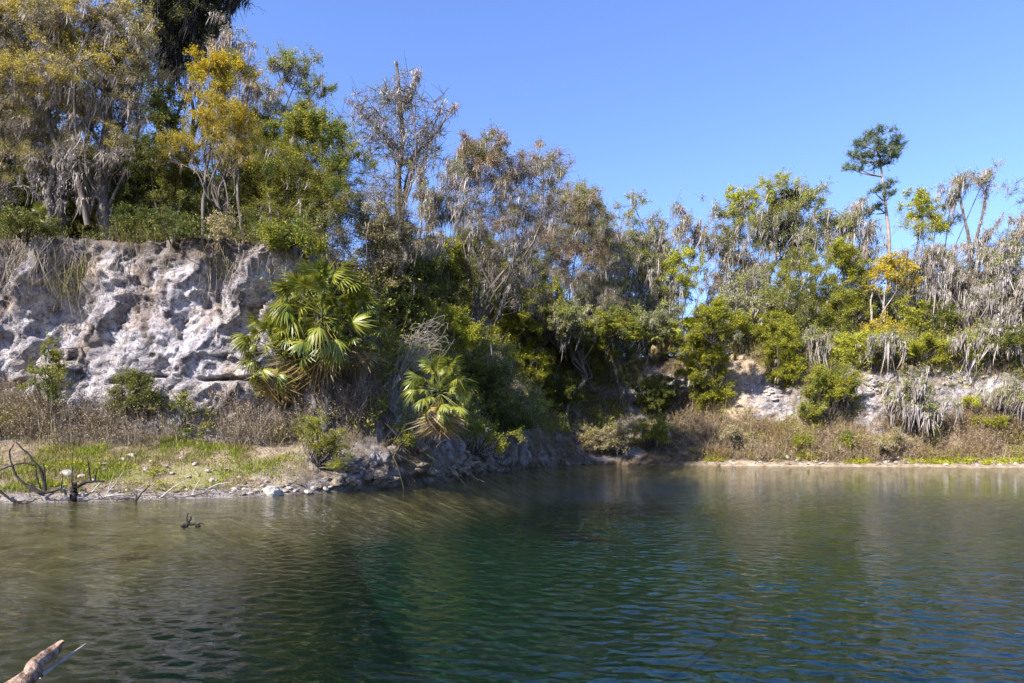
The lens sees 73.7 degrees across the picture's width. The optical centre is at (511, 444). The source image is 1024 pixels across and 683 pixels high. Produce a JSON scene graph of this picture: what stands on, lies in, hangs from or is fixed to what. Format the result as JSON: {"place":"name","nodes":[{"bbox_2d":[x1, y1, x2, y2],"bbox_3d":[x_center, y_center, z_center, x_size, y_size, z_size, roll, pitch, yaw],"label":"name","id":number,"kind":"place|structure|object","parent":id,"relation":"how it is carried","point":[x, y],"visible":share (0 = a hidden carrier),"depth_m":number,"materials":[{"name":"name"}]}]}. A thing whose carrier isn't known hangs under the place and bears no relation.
{"place":"outdoors","nodes":[
{"label":"outdoors","id":0,"kind":"place"},
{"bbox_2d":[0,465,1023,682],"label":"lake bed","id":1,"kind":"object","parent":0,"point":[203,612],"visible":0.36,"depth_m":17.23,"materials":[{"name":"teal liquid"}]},
{"bbox_2d":[0,236,1023,447],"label":"limestone cliff","id":2,"kind":"structure","parent":0,"point":[195,348],"depth_m":26.36,"materials":[{"name":"grey stone"}]},
{"bbox_2d":[0,195,70,241],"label":"shrub","id":3,"kind":"object","parent":2,"relation":"on","point":[31,221],"visible":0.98,"depth_m":26.10,"materials":[{"name":"green plant"}]},
{"bbox_2d":[16,356,82,413],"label":"shrub","id":4,"kind":"object","parent":2,"relation":"on","point":[54,393],"visible":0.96,"depth_m":24.83,"materials":[{"name":"green plant"}]},
{"bbox_2d":[0,0,122,238],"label":"mossy oak","id":5,"kind":"object","parent":2,"relation":"on","point":[23,53],"visible":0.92,"depth_m":28.22,"materials":[{"name":"grey plant"}]},
{"bbox_2d":[36,0,174,241],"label":"mossy oak","id":6,"kind":"object","parent":2,"relation":"on","point":[131,47],"visible":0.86,"depth_m":28.76,"materials":[{"name":"grey plant"}]},
{"bbox_2d":[103,364,164,419],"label":"shrub","id":7,"kind":"object","parent":2,"relation":"on","point":[135,387],"visible":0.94,"depth_m":24.90,"materials":[{"name":"green plant"}]},
{"bbox_2d":[107,201,167,242],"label":"shrub","id":8,"kind":"object","parent":2,"relation":"on","point":[125,221],"visible":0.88,"depth_m":27.74,"materials":[{"name":"green plant"}]},
{"bbox_2d":[117,75,212,240],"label":"cedar tree","id":9,"kind":"object","parent":2,"relation":"on","point":[162,119],"visible":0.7,"depth_m":29.27,"materials":[{"name":"green plant"}]},
{"bbox_2d":[135,208,200,245],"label":"shrub","id":10,"kind":"object","parent":2,"relation":"on","point":[182,225],"visible":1,"depth_m":25.61,"materials":[{"name":"green plant"}]},
{"bbox_2d":[133,387,223,439],"bbox_3d":[-11.934,-1.183,25.140,2.997,2.258,2.035,0,0,11],"label":"dry bush","id":11,"kind":"object","parent":2,"relation":"on","point":[182,397],"visible":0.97,"depth_m":24.86,"materials":[{"name":"brown plant"}]},
{"bbox_2d":[0,185,374,272],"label":"shrubs","id":12,"kind":"object","parent":2,"relation":"on","point":[159,236],"depth_m":27.82,"materials":[{"name":"green plant"}]},
{"bbox_2d":[144,39,274,237],"bbox_3d":[-12.541,-12.578,28.484,5.584,8.550,3.402,0,0,0],"label":"golden oak","id":13,"kind":"object","parent":2,"relation":"on","point":[223,118],"visible":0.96,"depth_m":28.46,"materials":[{"name":"yellow plant"}]},
{"bbox_2d":[229,308,311,425],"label":"cabbage palm","id":14,"kind":"object","parent":2,"relation":"on","point":[266,381],"visible":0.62,"depth_m":25.23,"materials":[{"name":"green plant"}]},
{"bbox_2d":[246,210,330,261],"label":"shrub","id":15,"kind":"object","parent":2,"relation":"on","point":[275,230],"visible":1,"depth_m":25.30,"materials":[{"name":"green plant"}]},
{"bbox_2d":[262,298,337,424],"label":"cabbage palm","id":16,"kind":"object","parent":2,"relation":"on","point":[299,389],"visible":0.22,"depth_m":25.23,"materials":[{"name":"green plant"}]},
{"bbox_2d":[237,93,382,243],"bbox_3d":[-8.449,-11.277,29.012,6.048,6.900,4.544,0,0,0],"label":"cedar tree","id":17,"kind":"object","parent":2,"relation":"on","point":[290,162],"visible":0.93,"depth_m":28.39,"materials":[{"name":"green plant"}]},
{"bbox_2d":[263,253,382,430],"bbox_3d":[-6.950,-3.772,25.332,4.460,6.468,4.471,0,0,0],"label":"cabbage palm","id":18,"kind":"object","parent":2,"relation":"on","point":[319,349],"visible":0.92,"depth_m":24.45,"materials":[{"name":"green plant"}]},
{"bbox_2d":[0,233,667,493],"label":"hanging roots","id":19,"kind":"object","parent":2,"relation":"hanging from","point":[22,251],"visible":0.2,"depth_m":26.36,"materials":[{"name":"plant"}]},
{"bbox_2d":[236,158,436,339],"bbox_3d":[-7.362,-8.462,29.260,8.575,7.928,4.196,0,0,0],"label":"scrub oak","id":20,"kind":"object","parent":2,"relation":"on","point":[384,217],"visible":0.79,"depth_m":28.99,"materials":[{"name":"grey plant"}]},
{"bbox_2d":[316,288,396,420],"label":"cabbage palm","id":21,"kind":"object","parent":2,"relation":"on","point":[366,355],"visible":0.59,"depth_m":25.49,"materials":[{"name":"green plant"}]},
{"bbox_2d":[350,236,413,314],"bbox_3d":[-5.823,-7.460,30.055,2.958,3.259,2.959,0,0,-24],"label":"shrub","id":22,"kind":"object","parent":2,"relation":"on","point":[397,269],"visible":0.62,"depth_m":29.80,"materials":[{"name":"green plant"}]},
{"bbox_2d":[329,52,463,312],"bbox_3d":[-5.711,-12.574,33.483,6.649,12.667,4.878,0,0,0],"label":"bare tree","id":23,"kind":"object","parent":2,"relation":"on","point":[403,105],"visible":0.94,"depth_m":33.34,"materials":[{"name":"grey plant"}]},
{"bbox_2d":[377,247,456,342],"bbox_3d":[-4.271,-6.796,30.831,2.944,4.380,3.568,0,0,34],"label":"shrub","id":24,"kind":"object","parent":2,"relation":"on","point":[417,297],"visible":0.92,"depth_m":30.55,"materials":[{"name":"green plant"}]},
{"bbox_2d":[392,312,453,389],"bbox_3d":[-3.573,-3.757,27.436,2.598,3.090,0.462,0,0,0],"label":"bare shrub","id":25,"kind":"object","parent":2,"relation":"on","point":[410,359],"visible":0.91,"depth_m":27.36,"materials":[{"name":"grey plant"}]},
{"bbox_2d":[396,148,473,299],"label":"mossy oak","id":26,"kind":"object","parent":2,"relation":"on","point":[432,200],"visible":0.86,"depth_m":32.81,"materials":[{"name":"grey plant"}]},
{"bbox_2d":[412,230,473,307],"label":"woodland tree","id":27,"kind":"object","parent":2,"relation":"on","point":[459,278],"visible":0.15,"depth_m":41.88,"materials":[{"name":"green plant"}]},
{"bbox_2d":[434,300,505,355],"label":"shrub","id":28,"kind":"object","parent":2,"relation":"on","point":[469,336],"visible":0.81,"depth_m":39.30,"materials":[{"name":"green plant"}]},
{"bbox_2d":[451,348,517,408],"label":"shrub","id":29,"kind":"object","parent":2,"relation":"on","point":[486,377],"visible":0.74,"depth_m":36.71,"materials":[{"name":"green plant"}]},
{"bbox_2d":[453,224,519,330],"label":"woodland tree","id":30,"kind":"object","parent":2,"relation":"on","point":[470,303],"visible":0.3,"depth_m":50.99,"materials":[{"name":"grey plant"}]},
{"bbox_2d":[471,293,544,354],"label":"shrub","id":31,"kind":"object","parent":2,"relation":"on","point":[508,326],"visible":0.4,"depth_m":53.23,"materials":[{"name":"green plant"}]},
{"bbox_2d":[439,119,578,356],"bbox_3d":[-0.113,-12.094,41.894,8.880,14.662,5.458,0,0,0],"label":"russet oak","id":32,"kind":"object","parent":2,"relation":"on","point":[480,154],"visible":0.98,"depth_m":41.61,"materials":[{"name":"grey plant"}]},
{"bbox_2d":[509,342,555,393],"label":"shrub","id":33,"kind":"object","parent":2,"relation":"on","point":[538,363],"visible":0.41,"depth_m":53.98,"materials":[{"name":"green plant"}]},
{"bbox_2d":[511,245,569,344],"bbox_3d":[1.811,-11.836,54.345,6.199,7.614,4.875,0,0,0],"label":"shrub","id":34,"kind":"object","parent":2,"relation":"on","point":[543,282],"visible":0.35,"depth_m":53.73,"materials":[{"name":"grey plant"}]},
{"bbox_2d":[525,353,584,419],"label":"shrub","id":35,"kind":"object","parent":2,"relation":"on","point":[564,389],"visible":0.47,"depth_m":56.31,"materials":[{"name":"green plant"}]},
{"bbox_2d":[535,295,600,359],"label":"shrub","id":36,"kind":"object","parent":2,"relation":"on","point":[566,323],"visible":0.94,"depth_m":53.84,"materials":[{"name":"green plant"}]},
{"bbox_2d":[518,175,630,426],"bbox_3d":[4.904,-12.008,56.775,10.302,21.851,6.795,0,0,-8],"label":"russet oak","id":37,"kind":"object","parent":2,"relation":"on","point":[588,200],"visible":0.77,"depth_m":56.21,"materials":[{"name":"grey plant"}]},
{"bbox_2d":[546,327,624,374],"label":"shrub","id":38,"kind":"object","parent":2,"relation":"on","point":[597,348],"visible":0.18,"depth_m":60.58,"materials":[{"name":"green plant"}]},
{"bbox_2d":[580,203,632,384],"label":"mossy oak","id":39,"kind":"object","parent":2,"relation":"on","point":[623,262],"visible":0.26,"depth_m":61.30,"materials":[{"name":"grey plant"}]},
{"bbox_2d":[568,273,645,409],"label":"cedar tree","id":40,"kind":"object","parent":2,"relation":"on","point":[623,282],"visible":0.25,"depth_m":59.69,"materials":[{"name":"green plant"}]},
{"bbox_2d":[582,303,657,350],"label":"shrub","id":41,"kind":"object","parent":2,"relation":"on","point":[611,323],"visible":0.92,"depth_m":53.82,"materials":[{"name":"green plant"}]},
{"bbox_2d":[604,188,682,348],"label":"oak","id":42,"kind":"object","parent":2,"relation":"on","point":[632,237],"visible":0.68,"depth_m":63.41,"materials":[{"name":"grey plant"}]},
{"bbox_2d":[618,298,690,354],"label":"shrub","id":43,"kind":"object","parent":2,"relation":"on","point":[659,316],"visible":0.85,"depth_m":53.99,"materials":[{"name":"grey plant"}]},
{"bbox_2d":[627,371,687,414],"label":"shrub","id":44,"kind":"object","parent":2,"relation":"on","point":[657,392],"visible":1,"depth_m":58.13,"materials":[{"name":"green plant"}]},
{"bbox_2d":[632,188,716,356],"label":"mossy oak","id":45,"kind":"object","parent":2,"relation":"on","point":[685,222],"visible":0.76,"depth_m":64.38,"materials":[{"name":"grey plant"}]},
{"bbox_2d":[653,244,712,356],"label":"sapling","id":46,"kind":"object","parent":2,"relation":"on","point":[674,261],"visible":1,"depth_m":61.82,"materials":[{"name":"green plant"}]},
{"bbox_2d":[672,320,746,407],"bbox_3d":[16.413,-6.821,57.683,5.512,7.742,4.887,0,0,-21],"label":"shrub","id":47,"kind":"object","parent":2,"relation":"on","point":[704,358],"visible":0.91,"depth_m":56.90,"materials":[{"name":"green plant"}]},
{"bbox_2d":[686,191,733,303],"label":"bare tree","id":48,"kind":"object","parent":2,"relation":"on","point":[716,213],"visible":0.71,"depth_m":64.00,"materials":[{"name":"grey plant"}]},
{"bbox_2d":[690,295,753,344],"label":"shrub","id":49,"kind":"object","parent":2,"relation":"on","point":[729,324],"visible":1,"depth_m":53.97,"materials":[{"name":"green plant"}]},
{"bbox_2d":[681,260,809,351],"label":"oak","id":50,"kind":"object","parent":2,"relation":"on","point":[747,302],"visible":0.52,"depth_m":59.43,"materials":[{"name":"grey plant"}]},
{"bbox_2d":[752,310,809,389],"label":"shrub","id":51,"kind":"object","parent":2,"relation":"on","point":[782,342],"visible":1,"depth_m":56.00,"materials":[{"name":"green plant"}]},
{"bbox_2d":[739,240,862,344],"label":"cedar tree","id":52,"kind":"object","parent":2,"relation":"on","point":[803,296],"visible":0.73,"depth_m":59.20,"materials":[{"name":"green plant"}]},
{"bbox_2d":[778,175,859,326],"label":"oak","id":53,"kind":"object","parent":2,"relation":"on","point":[827,213],"visible":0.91,"depth_m":61.92,"materials":[{"name":"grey plant"}]},
{"bbox_2d":[793,320,846,368],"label":"shrub","id":54,"kind":"object","parent":2,"relation":"on","point":[811,342],"visible":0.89,"depth_m":56.60,"materials":[{"name":"grey plant"}]},
{"bbox_2d":[795,355,868,428],"bbox_3d":[25.130,-4.033,53.860,4.724,6.032,4.828,0,0,-35],"label":"shrub","id":55,"kind":"object","parent":2,"relation":"on","point":[834,385],"visible":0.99,"depth_m":53.45,"materials":[{"name":"green plant"}]},
{"bbox_2d":[806,233,879,327],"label":"cedar tree","id":56,"kind":"object","parent":2,"relation":"on","point":[859,297],"visible":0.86,"depth_m":59.36,"materials":[{"name":"green plant"}]},
{"bbox_2d":[665,376,1023,461],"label":"dead leaves","id":57,"kind":"object","parent":2,"relation":"on","point":[911,444],"visible":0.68,"depth_m":52.49,"materials":[{"name":"brown plant"}]},
{"bbox_2d":[667,332,1023,464],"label":"tan brush","id":58,"kind":"object","parent":2,"relation":"on","point":[877,429],"visible":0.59,"depth_m":52.73,"materials":[{"name":"brown plant"}]},
{"bbox_2d":[667,327,1023,461],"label":"greenery","id":59,"kind":"object","parent":2,"relation":"on","point":[801,454],"visible":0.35,"depth_m":54.24,"materials":[{"name":"green plant"}]},
{"bbox_2d":[828,325,901,361],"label":"shrub","id":60,"kind":"object","parent":2,"relation":"on","point":[847,346],"visible":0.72,"depth_m":55.52,"materials":[{"name":"green plant"}]},
{"bbox_2d":[858,325,910,379],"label":"shrub","id":61,"kind":"object","parent":2,"relation":"on","point":[890,348],"visible":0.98,"depth_m":54.34,"materials":[{"name":"grey plant"}]},
{"bbox_2d":[856,249,925,321],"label":"yellow tree","id":62,"kind":"object","parent":2,"relation":"on","point":[893,274],"visible":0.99,"depth_m":58.58,"materials":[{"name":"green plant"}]},
{"bbox_2d":[890,290,930,342],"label":"cedar tree","id":63,"kind":"object","parent":2,"relation":"on","point":[914,320],"visible":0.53,"depth_m":57.52,"materials":[{"name":"green plant"}]},
{"bbox_2d":[905,331,955,367],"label":"shrub","id":64,"kind":"object","parent":2,"relation":"on","point":[927,345],"visible":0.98,"depth_m":53.83,"materials":[{"name":"green plant"}]},
{"bbox_2d":[911,299,965,340],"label":"cedar tree","id":65,"kind":"object","parent":2,"relation":"on","point":[946,314],"visible":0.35,"depth_m":56.92,"materials":[{"name":"green plant"}]},
{"bbox_2d":[947,318,1023,379],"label":"shrub","id":66,"kind":"object","parent":2,"relation":"on","point":[975,340],"visible":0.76,"depth_m":52.98,"materials":[{"name":"grey plant"}]},
{"bbox_2d":[962,209,1023,361],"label":"mossy oak","id":67,"kind":"object","parent":2,"relation":"on","point":[1008,303],"visible":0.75,"depth_m":55.46,"materials":[{"name":"grey plant"}]},
{"bbox_2d":[972,373,1023,430],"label":"shrub","id":68,"kind":"object","parent":2,"relation":"on","point":[1003,396],"visible":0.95,"depth_m":50.41,"materials":[{"name":"grey plant"}]},
{"bbox_2d":[981,323,1023,371],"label":"shrub","id":69,"kind":"object","parent":2,"relation":"on","point":[1017,341],"visible":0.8,"depth_m":52.13,"materials":[{"name":"green plant"}]},
{"bbox_2d":[0,465,1023,682],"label":"water","id":70,"kind":"structure","parent":0,"point":[926,474],"depth_m":19.34,"materials":[{"name":"liquid"}]},
{"bbox_2d":[5,640,86,682],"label":"fallen log","id":71,"kind":"object","parent":70,"relation":"in","point":[33,671],"visible":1,"depth_m":4.30,"materials":[{"name":"beige wood"}]},
{"bbox_2d":[0,419,1023,502],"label":"bank","id":72,"kind":"structure","parent":0,"point":[385,456],"depth_m":26.38,"materials":[{"name":"stone"}]},
{"bbox_2d":[0,428,374,492],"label":"weeds","id":73,"kind":"object","parent":72,"relation":"on","point":[152,470],"visible":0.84,"depth_m":21.95,"materials":[{"name":"green plant"}]},
{"bbox_2d":[0,421,377,494],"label":"grass","id":74,"kind":"structure","parent":72,"relation":"on","point":[77,452],"depth_m":22.81,"materials":[{"name":"green plant"}]},
{"bbox_2d":[0,346,403,450],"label":"dry brush","id":75,"kind":"object","parent":72,"relation":"on","point":[128,438],"visible":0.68,"depth_m":24.92,"materials":[{"name":"brown plant"}]},
{"bbox_2d":[289,405,353,471],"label":"shrub","id":76,"kind":"object","parent":72,"relation":"on","point":[328,442],"visible":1,"depth_m":23.27,"materials":[{"name":"green plant"}]},
{"bbox_2d":[399,352,478,442],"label":"cabbage palm","id":77,"kind":"object","parent":72,"relation":"on","point":[440,417],"visible":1,"depth_m":24.37,"materials":[{"name":"green plant"}]},
{"bbox_2d":[255,215,668,481],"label":"undergrowth","id":78,"kind":"object","parent":72,"relation":"on","point":[481,347],"depth_m":34.72,"materials":[{"name":"green plant"}]},
{"bbox_2d":[457,415,524,456],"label":"shrub","id":79,"kind":"object","parent":72,"relation":"on","point":[490,440],"visible":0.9,"depth_m":32.57,"materials":[{"name":"green plant"}]},
{"bbox_2d":[1,459,1023,501],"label":"twig litter","id":80,"kind":"object","parent":72,"relation":"on","point":[159,494],"visible":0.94,"depth_m":20.67,"materials":[{"name":"brown plant"}]},
{"bbox_2d":[479,389,546,439],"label":"shrub","id":81,"kind":"object","parent":72,"relation":"on","point":[523,419],"visible":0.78,"depth_m":38.87,"materials":[{"name":"green plant"}]},
{"bbox_2d":[576,414,644,455],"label":"shrub","id":82,"kind":"object","parent":72,"relation":"on","point":[610,442],"visible":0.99,"depth_m":55.46,"materials":[{"name":"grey plant"}]},
{"bbox_2d":[625,411,682,451],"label":"shrub","id":83,"kind":"object","parent":72,"relation":"on","point":[661,435],"visible":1,"depth_m":55.36,"materials":[{"name":"green plant"}]},
{"bbox_2d":[691,452,1023,465],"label":"shore grass","id":84,"kind":"structure","parent":72,"relation":"on","point":[943,461],"depth_m":50.23,"materials":[{"name":"green plant"}]},
{"bbox_2d":[849,425,921,454],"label":"shrub","id":85,"kind":"object","parent":72,"relation":"on","point":[882,443],"visible":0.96,"depth_m":51.09,"materials":[{"name":"grey plant"}]},
{"bbox_2d":[878,361,966,439],"bbox_3d":[30.923,-3.182,51.890,5.543,6.312,4.309,0,0,0],"label":"shrub","id":86,"kind":"object","parent":72,"relation":"on","point":[912,398],"visible":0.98,"depth_m":51.38,"materials":[{"name":"grey plant"}]},
{"bbox_2d":[0,0,1023,355],"label":"sky","id":87,"kind":"structure","parent":0,"point":[659,97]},
{"bbox_2d":[660,535,1023,682],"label":"lake floor","id":88,"kind":"structure","parent":0,"point":[852,635],"depth_m":22.10,"materials":[{"name":"liquid"}]},
{"bbox_2d":[663,317,1023,409],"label":"bank top","id":89,"kind":"structure","parent":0,"point":[738,350],"depth_m":56.00,"materials":[{"name":"green plant"}]},
{"bbox_3d":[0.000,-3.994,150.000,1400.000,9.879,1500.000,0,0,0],"label":"ground","id":90,"kind":"structure","parent":0,"visible":0},
{"bbox_2d":[0,93,91,240],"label":"woodland tree","id":91,"kind":"object","parent":90,"relation":"on","point":[21,199],"visible":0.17,"depth_m":34.09,"materials":[{"name":"green plant"}]},
{"bbox_2d":[0,128,99,240],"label":"woodland tree","id":92,"kind":"object","parent":90,"relation":"on","point":[76,224],"visible":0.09,"depth_m":35.19,"materials":[{"name":"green plant"}]},
{"bbox_2d":[88,115,165,242],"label":"cedar tree","id":93,"kind":"object","parent":90,"relation":"on","point":[128,191],"visible":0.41,"depth_m":29.89,"materials":[{"name":"green plant"}]},
{"bbox_2d":[133,0,264,236],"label":"shaded tree","id":94,"kind":"object","parent":90,"relation":"on","point":[185,24],"visible":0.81,"depth_m":32.49,"materials":[{"name":"green plant"}]},
{"bbox_2d":[180,3,282,241],"bbox_3d":[-12.397,-14.022,30.687,4.319,11.233,3.243,0,0,0],"label":"mossy snag","id":95,"kind":"object","parent":90,"relation":"on","point":[227,35],"visible":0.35,"depth_m":30.29,"materials":[{"name":"grey plant"}]},
{"bbox_2d":[229,102,292,236],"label":"dark cedar","id":96,"kind":"object","parent":90,"relation":"on","point":[250,193],"visible":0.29,"depth_m":30.56,"materials":[{"name":"green plant"}]},
{"bbox_2d":[253,37,338,199],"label":"open crowned tree","id":97,"kind":"object","parent":90,"relation":"on","point":[275,64],"visible":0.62,"depth_m":32.76,"materials":[{"name":"green plant"}]},
{"bbox_2d":[620,229,699,355],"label":"oak","id":98,"kind":"object","parent":90,"relation":"on","point":[677,292],"visible":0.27,"depth_m":64.88,"materials":[{"name":"green plant"}]},
{"bbox_2d":[693,210,759,348],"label":"mossy oak","id":99,"kind":"object","parent":90,"relation":"on","point":[721,280],"visible":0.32,"depth_m":65.56,"materials":[{"name":"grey plant"}]},
{"bbox_2d":[709,165,831,312],"bbox_3d":[24.081,-17.187,64.332,11.297,17.537,7.129,0,0,0],"label":"oak","id":100,"kind":"object","parent":90,"relation":"on","point":[755,222],"visible":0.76,"depth_m":63.44,"materials":[{"name":"green plant"}]},
{"bbox_2d":[747,184,823,300],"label":"shaded oak","id":101,"kind":"object","parent":90,"relation":"on","point":[788,220],"visible":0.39,"depth_m":63.72,"materials":[{"name":"green plant"}]},
{"bbox_2d":[661,306,1023,385],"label":"bank top bushes","id":102,"kind":"object","parent":90,"relation":"on","point":[942,329],"visible":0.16,"depth_m":55.91,"materials":[{"name":"green plant"}]},
{"bbox_2d":[812,195,893,332],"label":"mossy oak","id":103,"kind":"object","parent":90,"relation":"on","point":[867,238],"visible":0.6,"depth_m":61.47,"materials":[{"name":"grey plant"}]},
{"bbox_2d":[841,123,909,311],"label":"tall pine","id":104,"kind":"object","parent":90,"relation":"on","point":[891,149],"visible":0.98,"depth_m":67.63,"materials":[{"name":"green plant"}]},
{"bbox_2d":[890,184,962,329],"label":"oak","id":105,"kind":"object","parent":90,"relation":"on","point":[936,223],"visible":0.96,"depth_m":61.71,"materials":[{"name":"green plant"}]},
{"bbox_2d":[888,158,1022,337],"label":"mossy oak","id":106,"kind":"object","parent":90,"relation":"on","point":[953,277],"visible":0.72,"depth_m":58.83,"materials":[{"name":"grey plant"}]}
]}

